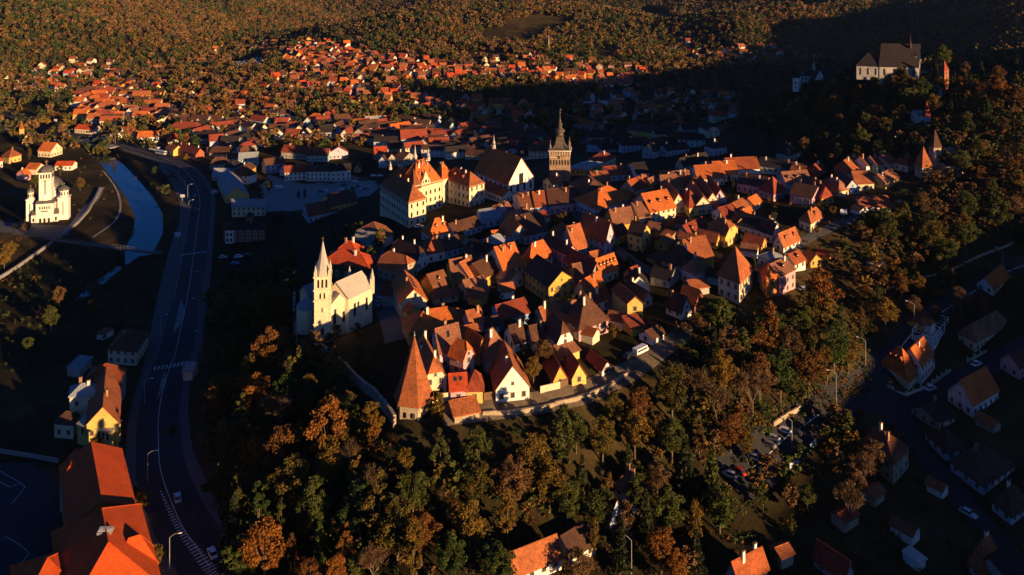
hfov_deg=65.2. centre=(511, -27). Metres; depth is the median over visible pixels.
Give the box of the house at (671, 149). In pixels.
[659,141,690,156]
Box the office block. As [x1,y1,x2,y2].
[526,134,549,140]
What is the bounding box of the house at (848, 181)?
[835,170,859,194]
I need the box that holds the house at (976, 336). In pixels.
[957,310,1006,352]
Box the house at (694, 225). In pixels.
[675,216,708,238]
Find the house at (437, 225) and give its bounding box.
[420,215,450,239]
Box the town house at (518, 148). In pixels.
[509,143,529,153]
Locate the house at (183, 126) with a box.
[167,120,201,136]
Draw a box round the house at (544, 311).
[533,296,562,323]
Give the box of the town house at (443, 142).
[439,140,459,144]
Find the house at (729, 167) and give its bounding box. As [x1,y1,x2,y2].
[709,159,738,181]
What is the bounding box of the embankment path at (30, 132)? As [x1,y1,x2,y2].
[0,127,60,141]
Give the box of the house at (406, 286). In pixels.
[391,269,427,316]
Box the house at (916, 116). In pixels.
[910,110,922,123]
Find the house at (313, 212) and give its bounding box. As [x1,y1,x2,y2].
[303,200,337,222]
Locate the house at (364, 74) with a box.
[355,71,376,78]
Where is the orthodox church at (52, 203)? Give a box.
[25,160,71,222]
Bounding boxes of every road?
[2,112,141,147]
[68,135,250,574]
[847,254,1023,403]
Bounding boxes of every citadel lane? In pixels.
[441,304,707,425]
[778,199,902,254]
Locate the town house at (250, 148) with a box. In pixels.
[236,145,255,152]
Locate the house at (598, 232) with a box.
[580,211,615,254]
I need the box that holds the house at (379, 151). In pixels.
[373,146,386,159]
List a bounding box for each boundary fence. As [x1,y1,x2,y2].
[887,369,950,395]
[967,350,986,362]
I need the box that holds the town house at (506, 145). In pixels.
[489,141,510,151]
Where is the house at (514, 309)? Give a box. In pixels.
[491,294,530,330]
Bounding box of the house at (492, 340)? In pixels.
[480,327,502,373]
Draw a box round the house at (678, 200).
[662,178,683,212]
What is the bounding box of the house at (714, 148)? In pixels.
[703,138,727,155]
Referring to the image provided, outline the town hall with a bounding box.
[379,148,484,227]
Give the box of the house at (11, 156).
[1,147,21,163]
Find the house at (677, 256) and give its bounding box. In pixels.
[661,241,693,279]
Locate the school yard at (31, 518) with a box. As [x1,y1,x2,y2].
[0,463,62,574]
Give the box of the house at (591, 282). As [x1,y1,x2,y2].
[572,270,605,298]
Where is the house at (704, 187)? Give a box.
[695,175,720,202]
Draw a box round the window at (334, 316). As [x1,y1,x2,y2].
[333,314,336,324]
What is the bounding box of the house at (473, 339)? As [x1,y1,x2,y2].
[464,326,483,365]
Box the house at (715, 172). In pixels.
[691,161,724,184]
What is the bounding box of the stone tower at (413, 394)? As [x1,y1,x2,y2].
[394,331,434,419]
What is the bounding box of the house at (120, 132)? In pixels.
[109,129,122,137]
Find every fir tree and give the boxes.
[215,493,245,574]
[226,478,237,523]
[257,474,277,524]
[283,359,292,387]
[313,515,328,566]
[576,453,590,504]
[610,515,631,574]
[620,443,633,476]
[633,489,654,548]
[671,437,701,505]
[687,528,707,574]
[700,364,707,395]
[700,443,720,494]
[705,327,721,376]
[730,176,735,192]
[730,319,738,359]
[775,337,791,384]
[932,59,938,77]
[945,75,956,96]
[948,100,953,116]
[968,211,976,233]
[977,61,985,81]
[997,172,1003,188]
[1005,147,1009,167]
[1011,54,1019,77]
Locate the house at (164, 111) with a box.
[150,106,180,126]
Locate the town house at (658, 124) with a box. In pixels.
[650,122,661,127]
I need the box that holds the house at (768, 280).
[758,263,778,296]
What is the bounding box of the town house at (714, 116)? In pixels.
[708,110,727,122]
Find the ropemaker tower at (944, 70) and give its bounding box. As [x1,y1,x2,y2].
[940,60,949,92]
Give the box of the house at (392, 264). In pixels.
[376,247,418,280]
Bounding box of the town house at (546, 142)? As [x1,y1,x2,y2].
[528,140,553,148]
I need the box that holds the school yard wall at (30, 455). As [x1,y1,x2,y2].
[0,448,58,462]
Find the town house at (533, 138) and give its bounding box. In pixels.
[524,137,540,140]
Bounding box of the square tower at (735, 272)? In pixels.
[716,246,754,304]
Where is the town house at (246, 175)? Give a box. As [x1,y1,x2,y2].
[237,167,257,183]
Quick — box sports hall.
[365,115,384,118]
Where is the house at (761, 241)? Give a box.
[742,232,767,252]
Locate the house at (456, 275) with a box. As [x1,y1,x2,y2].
[446,253,473,287]
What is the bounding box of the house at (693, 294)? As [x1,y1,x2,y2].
[680,284,703,313]
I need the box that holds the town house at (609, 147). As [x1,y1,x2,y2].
[598,143,618,152]
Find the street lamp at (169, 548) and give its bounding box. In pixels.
[169,532,181,569]
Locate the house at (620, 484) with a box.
[611,462,650,514]
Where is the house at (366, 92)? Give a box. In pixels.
[362,90,371,94]
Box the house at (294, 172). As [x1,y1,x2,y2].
[284,163,306,180]
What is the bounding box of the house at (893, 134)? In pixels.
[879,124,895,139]
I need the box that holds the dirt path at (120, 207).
[93,170,121,236]
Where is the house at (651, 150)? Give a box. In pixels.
[642,141,660,157]
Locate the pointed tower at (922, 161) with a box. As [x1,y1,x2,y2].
[913,147,932,178]
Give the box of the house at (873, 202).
[855,194,891,211]
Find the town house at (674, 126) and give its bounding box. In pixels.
[661,121,679,130]
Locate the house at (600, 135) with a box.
[586,131,611,141]
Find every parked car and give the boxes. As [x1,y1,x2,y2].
[173,492,181,503]
[207,546,217,559]
[375,304,381,309]
[414,224,423,227]
[604,366,614,372]
[623,351,635,359]
[721,469,738,479]
[733,465,746,476]
[748,452,758,461]
[762,439,776,448]
[767,433,780,442]
[778,426,791,434]
[790,427,802,436]
[924,384,936,391]
[959,506,977,519]
[971,360,981,366]
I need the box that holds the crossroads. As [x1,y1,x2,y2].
[848,372,922,430]
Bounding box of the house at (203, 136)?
[193,131,227,144]
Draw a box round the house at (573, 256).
[564,247,597,275]
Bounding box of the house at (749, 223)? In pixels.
[732,207,779,236]
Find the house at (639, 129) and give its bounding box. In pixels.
[628,122,658,136]
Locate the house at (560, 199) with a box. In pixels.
[545,184,576,214]
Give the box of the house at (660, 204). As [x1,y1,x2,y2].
[632,185,676,221]
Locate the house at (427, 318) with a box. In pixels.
[400,302,463,346]
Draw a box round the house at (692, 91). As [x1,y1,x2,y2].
[683,88,695,95]
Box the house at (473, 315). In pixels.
[461,304,484,333]
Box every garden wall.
[432,392,449,402]
[540,381,559,392]
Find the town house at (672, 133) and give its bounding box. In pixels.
[667,131,683,136]
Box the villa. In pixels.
[52,363,127,446]
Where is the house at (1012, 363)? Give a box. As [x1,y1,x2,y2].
[998,345,1023,379]
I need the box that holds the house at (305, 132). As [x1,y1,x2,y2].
[299,129,309,139]
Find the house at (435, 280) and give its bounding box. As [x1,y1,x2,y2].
[419,269,450,298]
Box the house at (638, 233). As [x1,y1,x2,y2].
[627,215,650,252]
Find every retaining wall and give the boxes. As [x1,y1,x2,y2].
[483,371,628,414]
[773,405,800,425]
[789,438,816,468]
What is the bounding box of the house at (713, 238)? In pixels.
[696,228,720,248]
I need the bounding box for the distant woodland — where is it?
[0,0,1023,153]
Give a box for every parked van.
[274,185,282,188]
[632,343,648,355]
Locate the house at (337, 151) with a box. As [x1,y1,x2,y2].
[330,144,347,158]
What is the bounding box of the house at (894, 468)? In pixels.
[859,421,910,483]
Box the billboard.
[840,209,846,218]
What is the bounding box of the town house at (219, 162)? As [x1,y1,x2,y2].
[209,156,229,168]
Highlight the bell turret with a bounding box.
[922,101,930,126]
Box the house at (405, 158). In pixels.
[394,148,412,165]
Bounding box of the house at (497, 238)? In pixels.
[482,233,512,244]
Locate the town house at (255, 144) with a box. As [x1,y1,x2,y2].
[249,139,258,150]
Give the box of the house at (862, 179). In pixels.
[847,170,874,190]
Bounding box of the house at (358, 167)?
[354,163,361,172]
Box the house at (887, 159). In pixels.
[878,151,895,170]
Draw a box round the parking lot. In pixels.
[716,370,874,502]
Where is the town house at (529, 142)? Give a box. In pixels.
[515,140,534,144]
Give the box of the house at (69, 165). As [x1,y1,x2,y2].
[54,161,76,170]
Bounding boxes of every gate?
[484,391,494,399]
[560,378,567,387]
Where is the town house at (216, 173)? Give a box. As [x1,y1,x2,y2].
[211,168,231,180]
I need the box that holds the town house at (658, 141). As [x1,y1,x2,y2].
[643,137,667,146]
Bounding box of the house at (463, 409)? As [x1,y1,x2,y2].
[448,395,480,423]
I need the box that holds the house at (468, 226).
[447,215,481,235]
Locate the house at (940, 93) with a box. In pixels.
[935,83,944,95]
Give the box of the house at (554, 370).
[542,353,567,383]
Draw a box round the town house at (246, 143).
[236,141,253,150]
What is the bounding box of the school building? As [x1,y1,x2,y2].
[792,63,834,92]
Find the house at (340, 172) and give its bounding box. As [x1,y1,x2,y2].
[330,162,351,181]
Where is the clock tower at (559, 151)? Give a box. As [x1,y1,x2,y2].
[548,109,571,180]
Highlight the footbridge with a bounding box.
[50,237,162,256]
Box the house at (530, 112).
[525,108,537,118]
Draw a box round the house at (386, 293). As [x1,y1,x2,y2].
[379,280,393,306]
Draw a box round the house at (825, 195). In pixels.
[807,176,834,204]
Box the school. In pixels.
[9,441,160,574]
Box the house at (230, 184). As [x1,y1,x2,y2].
[217,170,249,202]
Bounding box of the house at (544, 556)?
[508,533,564,574]
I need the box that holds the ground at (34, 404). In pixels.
[0,0,1023,574]
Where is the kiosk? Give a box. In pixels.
[181,361,199,380]
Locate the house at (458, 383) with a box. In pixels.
[447,372,468,399]
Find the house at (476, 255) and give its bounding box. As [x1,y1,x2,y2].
[463,244,484,261]
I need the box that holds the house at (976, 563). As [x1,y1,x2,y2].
[966,529,998,574]
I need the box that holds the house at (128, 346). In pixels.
[106,328,149,365]
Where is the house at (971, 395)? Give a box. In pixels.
[947,366,999,417]
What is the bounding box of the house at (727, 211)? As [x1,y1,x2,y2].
[712,202,736,219]
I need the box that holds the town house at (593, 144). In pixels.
[586,138,603,151]
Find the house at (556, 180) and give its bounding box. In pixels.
[542,172,563,188]
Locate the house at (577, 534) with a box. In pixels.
[557,520,594,561]
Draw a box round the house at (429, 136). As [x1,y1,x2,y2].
[428,135,444,137]
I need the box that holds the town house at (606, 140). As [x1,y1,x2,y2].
[602,138,610,142]
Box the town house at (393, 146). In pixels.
[387,141,402,151]
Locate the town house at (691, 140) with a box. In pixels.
[677,133,705,147]
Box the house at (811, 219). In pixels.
[798,206,824,232]
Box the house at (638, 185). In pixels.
[619,173,648,195]
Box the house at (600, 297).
[587,286,610,310]
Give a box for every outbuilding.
[402,301,419,315]
[455,309,463,315]
[456,233,469,247]
[459,323,480,339]
[466,286,488,305]
[489,228,505,235]
[496,281,515,298]
[519,246,527,255]
[540,210,551,222]
[548,226,562,238]
[553,340,581,361]
[557,222,567,231]
[557,311,570,327]
[559,299,576,311]
[572,274,581,285]
[573,325,601,344]
[586,249,603,259]
[594,209,607,218]
[607,309,626,329]
[608,294,611,309]
[619,188,635,195]
[622,265,641,281]
[657,169,670,175]
[659,229,675,238]
[673,215,689,227]
[677,230,697,238]
[686,278,710,294]
[706,267,718,285]
[710,201,721,209]
[728,215,742,222]
[739,206,753,213]
[740,242,759,258]
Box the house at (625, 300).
[611,282,643,320]
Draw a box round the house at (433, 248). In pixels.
[420,234,445,263]
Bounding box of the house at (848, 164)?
[833,153,859,175]
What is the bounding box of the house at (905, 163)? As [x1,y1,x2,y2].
[893,152,914,172]
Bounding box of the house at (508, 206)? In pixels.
[490,200,513,210]
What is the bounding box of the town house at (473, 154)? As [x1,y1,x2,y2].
[465,149,484,159]
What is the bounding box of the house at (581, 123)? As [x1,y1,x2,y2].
[562,114,603,130]
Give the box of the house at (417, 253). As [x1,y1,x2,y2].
[390,235,427,270]
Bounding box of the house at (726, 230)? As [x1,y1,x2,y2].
[707,212,738,247]
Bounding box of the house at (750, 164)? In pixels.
[722,153,760,176]
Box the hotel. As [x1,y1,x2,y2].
[223,197,265,243]
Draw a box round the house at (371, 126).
[360,124,379,129]
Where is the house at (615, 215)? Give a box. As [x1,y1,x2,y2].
[604,203,633,229]
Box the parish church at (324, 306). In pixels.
[296,242,373,342]
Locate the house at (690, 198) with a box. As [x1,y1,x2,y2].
[680,187,702,216]
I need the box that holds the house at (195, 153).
[177,142,204,160]
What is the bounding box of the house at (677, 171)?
[669,168,691,192]
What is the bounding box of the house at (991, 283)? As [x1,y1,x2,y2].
[976,264,1010,295]
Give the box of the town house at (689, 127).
[679,122,696,131]
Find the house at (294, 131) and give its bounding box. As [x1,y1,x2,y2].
[285,129,301,139]
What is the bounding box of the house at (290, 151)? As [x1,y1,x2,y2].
[281,143,310,159]
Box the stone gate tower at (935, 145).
[928,130,942,169]
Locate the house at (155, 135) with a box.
[137,130,160,142]
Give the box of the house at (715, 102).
[713,97,729,107]
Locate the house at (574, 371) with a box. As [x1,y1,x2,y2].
[559,347,586,385]
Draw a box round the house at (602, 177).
[586,170,611,185]
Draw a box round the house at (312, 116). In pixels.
[309,113,321,122]
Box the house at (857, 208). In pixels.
[849,203,868,213]
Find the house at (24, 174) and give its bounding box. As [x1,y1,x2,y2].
[16,167,31,180]
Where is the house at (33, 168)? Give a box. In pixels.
[25,163,43,174]
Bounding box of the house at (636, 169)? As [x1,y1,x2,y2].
[627,161,649,177]
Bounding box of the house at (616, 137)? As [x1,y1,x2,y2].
[610,133,631,143]
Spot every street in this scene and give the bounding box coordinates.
[366,247,405,343]
[541,186,651,274]
[891,411,1023,569]
[896,333,1023,411]
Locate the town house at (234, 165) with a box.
[223,160,243,171]
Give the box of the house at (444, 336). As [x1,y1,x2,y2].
[431,319,461,368]
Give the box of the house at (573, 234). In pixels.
[559,221,587,255]
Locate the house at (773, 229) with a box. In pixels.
[759,218,781,243]
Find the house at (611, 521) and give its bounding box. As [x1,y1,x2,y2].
[596,476,621,528]
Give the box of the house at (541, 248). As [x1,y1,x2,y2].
[521,239,553,272]
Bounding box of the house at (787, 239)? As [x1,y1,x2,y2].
[772,226,800,252]
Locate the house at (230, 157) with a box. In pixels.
[226,153,238,161]
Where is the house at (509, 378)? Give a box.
[488,340,530,401]
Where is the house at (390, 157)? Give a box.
[384,152,394,165]
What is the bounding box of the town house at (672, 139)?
[663,137,677,142]
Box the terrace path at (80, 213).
[59,187,103,235]
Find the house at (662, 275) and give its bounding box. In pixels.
[649,263,679,287]
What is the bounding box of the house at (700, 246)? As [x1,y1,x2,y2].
[673,231,714,267]
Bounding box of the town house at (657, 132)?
[652,127,673,136]
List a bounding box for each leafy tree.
[0,241,18,260]
[0,250,11,268]
[21,221,30,233]
[21,337,34,353]
[29,175,38,187]
[36,305,52,324]
[41,306,60,331]
[52,286,66,306]
[57,165,63,175]
[76,177,84,187]
[87,297,99,316]
[198,386,231,435]
[204,373,234,405]
[221,532,258,574]
[227,371,255,402]
[228,465,245,493]
[228,488,251,531]
[230,392,252,440]
[236,352,266,382]
[236,516,288,574]
[239,372,273,419]
[243,481,273,529]
[250,325,295,366]
[251,516,273,564]
[253,402,277,443]
[260,423,303,480]
[264,179,272,193]
[266,452,317,520]
[268,371,278,390]
[270,374,300,402]
[274,497,291,539]
[283,420,312,454]
[285,532,297,570]
[294,474,335,541]
[295,480,327,510]
[295,556,324,574]
[301,374,318,400]
[303,394,351,456]
[308,414,331,441]
[314,434,347,491]
[321,387,339,413]
[324,354,346,387]
[324,554,346,574]
[335,522,356,569]
[337,393,360,433]
[337,477,382,541]
[339,413,362,452]
[344,450,366,487]
[356,401,385,431]
[360,469,393,546]
[366,416,381,463]
[370,495,422,564]
[396,447,414,488]
[396,470,429,511]
[399,508,442,565]
[403,519,424,574]
[429,427,450,473]
[434,533,468,574]
[447,493,457,522]
[450,499,487,555]
[460,424,492,463]
[460,461,493,511]
[476,538,505,574]
[485,540,516,574]
[490,454,534,509]
[497,486,516,542]
[514,432,553,495]
[520,343,529,358]
[524,356,541,383]
[533,339,553,367]
[533,457,567,512]
[551,402,574,475]
[551,476,585,525]
[564,545,594,574]
[565,409,588,453]
[580,488,615,533]
[587,517,600,557]
[589,415,616,464]
[600,472,615,501]
[601,391,623,424]
[618,499,635,548]
[619,408,654,459]
[624,472,653,516]
[626,386,652,415]
[641,460,671,496]
[641,526,679,574]
[653,483,686,535]
[655,361,687,417]
[655,417,687,461]
[663,550,689,574]
[686,498,703,540]
[690,413,705,458]
[691,315,707,336]
[694,296,718,330]
[700,480,738,533]
[703,350,739,386]
[704,296,733,336]
[717,324,743,362]
[717,415,744,452]
[732,405,744,433]
[733,327,753,369]
[736,429,754,463]
[742,352,776,399]
[744,305,756,334]
[745,331,776,364]
[751,318,765,352]
[756,480,767,511]
[760,300,779,344]
[761,311,786,333]
[766,346,800,405]
[769,212,777,218]
[775,324,805,364]
[786,309,812,339]
[787,514,796,534]
[788,349,827,389]
[794,290,821,322]
[797,136,811,157]
[799,267,845,325]
[799,484,816,509]
[802,326,832,352]
[816,292,837,327]
[816,319,851,373]
[819,346,833,383]
[822,132,827,144]
[826,92,844,113]
[826,153,836,168]
[829,206,838,218]
[832,143,842,158]
[833,306,846,337]
[835,114,844,137]
[836,331,861,373]
[842,462,867,490]
[851,84,866,102]
[852,128,872,144]
[852,144,863,154]
[852,263,859,280]
[854,291,872,304]
[855,307,866,331]
[857,320,866,343]
[859,113,872,128]
[860,284,871,297]
[860,301,875,322]
[861,438,885,479]
[866,116,881,136]
[867,103,877,115]
[868,287,884,307]
[869,76,880,86]
[871,140,885,153]
[871,206,896,226]
[871,297,900,330]
[872,106,885,116]
[877,117,894,138]
[877,217,900,247]
[878,266,890,294]
[882,74,892,90]
[889,75,900,95]
[889,192,898,207]
[890,269,913,297]
[893,65,908,82]
[894,104,908,124]
[895,74,916,92]
[895,132,904,146]
[896,87,920,112]
[898,189,910,200]
[903,217,932,250]
[905,295,922,316]
[911,191,930,217]
[913,77,932,101]
[913,216,948,258]
[913,275,925,298]
[916,93,930,108]
[921,165,930,189]
[922,190,931,199]
[923,93,944,118]
[929,83,940,95]
[929,306,941,324]
[930,74,949,87]
[931,117,939,132]
[932,44,951,65]
[932,237,959,266]
[937,149,951,165]
[941,115,954,129]
[946,169,956,194]
[948,267,956,287]
[950,286,969,314]
[951,150,971,176]
[951,223,981,252]
[954,212,974,228]
[955,86,966,103]
[955,190,978,215]
[958,61,970,79]
[958,117,975,140]
[961,111,973,121]
[965,81,980,90]
[967,181,977,197]
[969,90,993,113]
[969,139,994,158]
[970,80,989,92]
[973,165,987,186]
[979,132,987,139]
[980,196,1013,234]
[981,99,992,128]
[984,178,996,192]
[987,78,1011,96]
[988,179,998,209]
[989,65,1006,80]
[991,96,1004,116]
[992,116,996,129]
[994,116,1011,138]
[1002,195,1023,222]
[1005,160,1022,174]
[1008,87,1023,113]
[1009,100,1019,124]
[1010,173,1023,192]
[1014,132,1020,146]
[1015,217,1023,234]
[1016,114,1023,134]
[1017,190,1023,202]
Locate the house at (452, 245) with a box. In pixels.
[438,233,463,258]
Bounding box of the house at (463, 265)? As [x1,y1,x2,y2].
[448,257,473,278]
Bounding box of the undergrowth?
[0,95,1023,574]
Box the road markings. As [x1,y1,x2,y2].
[153,251,223,574]
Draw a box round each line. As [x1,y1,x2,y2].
[0,471,24,503]
[0,536,29,561]
[118,147,189,295]
[126,146,209,565]
[753,413,820,467]
[882,265,1023,366]
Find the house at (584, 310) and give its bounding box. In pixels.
[563,289,609,341]
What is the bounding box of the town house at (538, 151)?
[528,144,552,158]
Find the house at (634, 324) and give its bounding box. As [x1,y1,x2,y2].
[621,313,646,336]
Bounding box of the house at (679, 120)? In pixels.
[672,118,686,123]
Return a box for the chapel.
[19,121,33,144]
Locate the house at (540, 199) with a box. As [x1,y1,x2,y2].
[532,189,548,212]
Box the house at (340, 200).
[323,189,358,210]
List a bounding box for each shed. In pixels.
[96,327,114,339]
[767,541,795,569]
[815,248,831,260]
[829,504,860,532]
[859,481,886,507]
[866,259,883,268]
[888,513,921,545]
[902,545,927,571]
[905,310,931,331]
[920,317,936,333]
[924,475,950,498]
[973,410,1002,433]
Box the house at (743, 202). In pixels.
[726,194,754,210]
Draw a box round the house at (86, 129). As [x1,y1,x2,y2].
[74,124,100,133]
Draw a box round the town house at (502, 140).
[495,138,507,142]
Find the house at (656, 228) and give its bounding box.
[647,221,663,236]
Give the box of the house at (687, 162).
[674,151,709,170]
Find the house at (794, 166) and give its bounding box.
[789,161,808,170]
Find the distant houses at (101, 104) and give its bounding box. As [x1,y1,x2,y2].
[1,34,828,148]
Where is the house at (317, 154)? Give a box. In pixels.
[306,147,330,161]
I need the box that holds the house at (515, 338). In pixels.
[502,317,528,352]
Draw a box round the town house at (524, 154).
[513,150,528,159]
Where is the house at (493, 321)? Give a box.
[484,315,500,332]
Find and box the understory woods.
[151,71,1023,574]
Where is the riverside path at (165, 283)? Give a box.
[142,165,187,373]
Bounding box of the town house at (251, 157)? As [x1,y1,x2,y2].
[238,152,258,165]
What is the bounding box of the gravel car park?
[259,175,379,211]
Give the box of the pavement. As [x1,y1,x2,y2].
[67,135,260,574]
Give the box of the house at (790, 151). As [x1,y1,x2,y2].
[776,141,801,160]
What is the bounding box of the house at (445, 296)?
[430,287,459,305]
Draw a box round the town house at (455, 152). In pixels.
[443,144,468,159]
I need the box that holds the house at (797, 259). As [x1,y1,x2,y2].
[786,249,806,271]
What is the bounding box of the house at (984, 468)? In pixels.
[948,441,1016,494]
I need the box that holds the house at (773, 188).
[758,176,786,201]
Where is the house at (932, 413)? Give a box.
[909,394,956,428]
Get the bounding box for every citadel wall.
[292,291,333,350]
[319,344,395,427]
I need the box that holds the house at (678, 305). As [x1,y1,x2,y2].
[664,289,692,319]
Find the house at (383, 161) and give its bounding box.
[379,154,386,167]
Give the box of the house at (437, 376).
[409,329,447,392]
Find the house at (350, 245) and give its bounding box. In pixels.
[337,236,363,251]
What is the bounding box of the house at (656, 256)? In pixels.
[646,250,666,263]
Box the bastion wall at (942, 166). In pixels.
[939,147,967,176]
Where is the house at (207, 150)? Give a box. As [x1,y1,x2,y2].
[205,146,212,155]
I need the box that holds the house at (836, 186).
[821,173,850,197]
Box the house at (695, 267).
[680,252,708,282]
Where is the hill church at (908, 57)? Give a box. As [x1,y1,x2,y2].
[856,34,933,84]
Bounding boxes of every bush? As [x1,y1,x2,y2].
[12,223,20,228]
[92,437,100,442]
[132,486,139,499]
[135,492,149,508]
[154,543,163,562]
[164,424,176,436]
[321,333,335,346]
[333,324,341,336]
[350,322,361,333]
[425,390,443,410]
[429,403,444,420]
[491,290,503,302]
[503,317,515,328]
[524,317,534,328]
[530,306,536,315]
[551,215,562,225]
[558,210,567,221]
[567,294,578,299]
[607,322,621,336]
[747,257,754,267]
[773,209,781,218]
[804,464,819,477]
[818,444,831,458]
[842,409,854,424]
[845,303,854,310]
[866,325,878,336]
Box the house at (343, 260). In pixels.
[327,248,376,282]
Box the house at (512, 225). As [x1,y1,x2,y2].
[499,213,526,244]
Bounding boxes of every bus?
[149,146,160,149]
[155,149,166,154]
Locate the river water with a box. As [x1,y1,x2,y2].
[60,143,162,297]
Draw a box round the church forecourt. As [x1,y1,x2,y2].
[0,221,70,239]
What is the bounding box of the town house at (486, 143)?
[482,138,495,146]
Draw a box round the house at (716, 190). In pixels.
[705,175,726,205]
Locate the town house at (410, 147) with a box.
[401,140,423,153]
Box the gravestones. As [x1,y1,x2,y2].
[233,57,261,66]
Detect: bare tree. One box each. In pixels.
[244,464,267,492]
[260,387,296,426]
[288,451,308,478]
[334,384,348,396]
[337,433,367,476]
[341,394,359,403]
[357,541,390,574]
[362,461,387,489]
[672,363,716,408]
[699,380,734,423]
[732,366,777,416]
[832,479,865,516]
[848,450,875,487]
[870,236,883,248]
[880,527,904,552]
[930,203,943,220]
[967,158,980,165]
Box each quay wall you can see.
[0,241,52,278]
[61,187,100,234]
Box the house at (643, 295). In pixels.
[624,276,653,308]
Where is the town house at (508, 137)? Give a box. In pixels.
[495,136,512,141]
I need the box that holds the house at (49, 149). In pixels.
[37,140,62,157]
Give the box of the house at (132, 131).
[120,126,137,139]
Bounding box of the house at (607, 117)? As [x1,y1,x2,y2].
[599,112,616,124]
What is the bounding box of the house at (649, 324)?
[645,320,664,330]
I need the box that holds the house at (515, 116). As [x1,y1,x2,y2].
[506,114,518,120]
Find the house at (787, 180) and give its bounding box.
[776,165,810,193]
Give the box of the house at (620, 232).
[612,222,627,245]
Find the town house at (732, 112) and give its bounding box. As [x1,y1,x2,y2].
[727,107,739,118]
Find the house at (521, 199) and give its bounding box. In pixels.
[512,191,534,209]
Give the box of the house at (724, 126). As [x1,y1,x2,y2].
[717,121,731,130]
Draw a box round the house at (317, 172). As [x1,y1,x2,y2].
[305,162,329,180]
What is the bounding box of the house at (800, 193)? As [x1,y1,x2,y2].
[789,179,820,205]
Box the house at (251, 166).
[232,161,256,176]
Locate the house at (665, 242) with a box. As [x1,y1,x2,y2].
[654,233,674,251]
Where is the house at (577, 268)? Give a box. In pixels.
[568,261,586,278]
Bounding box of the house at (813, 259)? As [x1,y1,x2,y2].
[803,248,822,267]
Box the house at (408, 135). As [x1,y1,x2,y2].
[399,128,427,142]
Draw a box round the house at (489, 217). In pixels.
[476,203,506,228]
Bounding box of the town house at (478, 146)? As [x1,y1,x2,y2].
[469,144,485,149]
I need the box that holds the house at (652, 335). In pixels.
[637,324,665,344]
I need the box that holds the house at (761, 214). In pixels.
[755,211,776,221]
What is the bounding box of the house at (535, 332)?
[525,319,546,351]
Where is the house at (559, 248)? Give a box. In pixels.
[543,230,576,269]
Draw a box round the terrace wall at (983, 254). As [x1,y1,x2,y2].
[871,242,1013,289]
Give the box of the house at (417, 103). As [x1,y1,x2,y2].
[409,100,419,109]
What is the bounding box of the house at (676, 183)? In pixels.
[657,171,683,193]
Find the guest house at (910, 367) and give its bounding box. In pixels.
[880,314,948,390]
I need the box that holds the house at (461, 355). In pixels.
[447,338,476,374]
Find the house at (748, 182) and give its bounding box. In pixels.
[736,171,769,194]
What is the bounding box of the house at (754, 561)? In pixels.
[724,541,770,574]
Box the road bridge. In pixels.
[76,139,118,148]
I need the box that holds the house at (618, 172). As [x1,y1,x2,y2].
[601,163,628,180]
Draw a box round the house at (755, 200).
[746,193,762,210]
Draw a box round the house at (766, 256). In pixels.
[756,247,786,264]
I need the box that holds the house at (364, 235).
[355,221,393,246]
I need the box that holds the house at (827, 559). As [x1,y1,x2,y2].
[811,539,855,574]
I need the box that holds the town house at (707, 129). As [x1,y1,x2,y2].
[698,120,718,137]
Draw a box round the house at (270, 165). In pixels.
[261,155,284,173]
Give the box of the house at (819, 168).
[806,160,827,176]
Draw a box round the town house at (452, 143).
[445,142,460,145]
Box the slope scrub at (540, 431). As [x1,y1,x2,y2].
[407,284,879,476]
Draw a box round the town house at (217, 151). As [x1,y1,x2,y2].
[209,146,235,157]
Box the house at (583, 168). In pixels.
[570,160,604,175]
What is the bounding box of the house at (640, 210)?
[624,200,651,223]
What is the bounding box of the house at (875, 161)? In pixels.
[866,153,883,173]
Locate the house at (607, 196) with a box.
[573,181,633,215]
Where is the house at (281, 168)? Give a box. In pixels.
[278,162,286,175]
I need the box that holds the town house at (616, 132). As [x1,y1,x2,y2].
[609,131,627,137]
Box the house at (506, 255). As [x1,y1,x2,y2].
[486,241,523,274]
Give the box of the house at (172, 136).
[166,133,180,143]
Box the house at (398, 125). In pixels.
[386,121,410,127]
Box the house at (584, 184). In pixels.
[569,175,604,196]
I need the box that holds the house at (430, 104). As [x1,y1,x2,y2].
[418,102,433,110]
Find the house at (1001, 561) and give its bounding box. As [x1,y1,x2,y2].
[968,548,1023,574]
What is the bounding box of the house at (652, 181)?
[645,175,659,191]
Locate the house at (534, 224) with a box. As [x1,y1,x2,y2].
[514,207,549,244]
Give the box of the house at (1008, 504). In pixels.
[989,478,1023,525]
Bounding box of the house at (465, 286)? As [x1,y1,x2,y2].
[455,275,489,301]
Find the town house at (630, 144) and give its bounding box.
[618,136,642,152]
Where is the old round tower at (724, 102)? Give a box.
[718,100,727,113]
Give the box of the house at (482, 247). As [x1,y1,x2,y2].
[462,237,494,255]
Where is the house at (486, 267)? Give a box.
[469,254,497,285]
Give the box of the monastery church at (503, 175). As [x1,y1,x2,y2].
[474,138,534,202]
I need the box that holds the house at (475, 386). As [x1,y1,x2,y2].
[465,369,484,402]
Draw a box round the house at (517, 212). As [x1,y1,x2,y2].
[502,202,534,220]
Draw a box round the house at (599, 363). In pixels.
[585,348,612,375]
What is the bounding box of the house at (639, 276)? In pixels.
[625,266,650,290]
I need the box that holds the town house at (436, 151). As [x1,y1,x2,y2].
[421,144,445,156]
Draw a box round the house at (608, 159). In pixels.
[588,150,615,165]
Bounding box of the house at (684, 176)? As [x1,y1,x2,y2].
[678,169,696,187]
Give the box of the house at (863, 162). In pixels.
[854,153,871,172]
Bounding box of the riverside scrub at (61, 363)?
[0,249,149,376]
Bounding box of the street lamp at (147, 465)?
[147,450,157,481]
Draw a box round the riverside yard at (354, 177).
[286,164,367,181]
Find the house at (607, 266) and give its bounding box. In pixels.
[594,252,619,282]
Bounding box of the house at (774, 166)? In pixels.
[758,156,798,174]

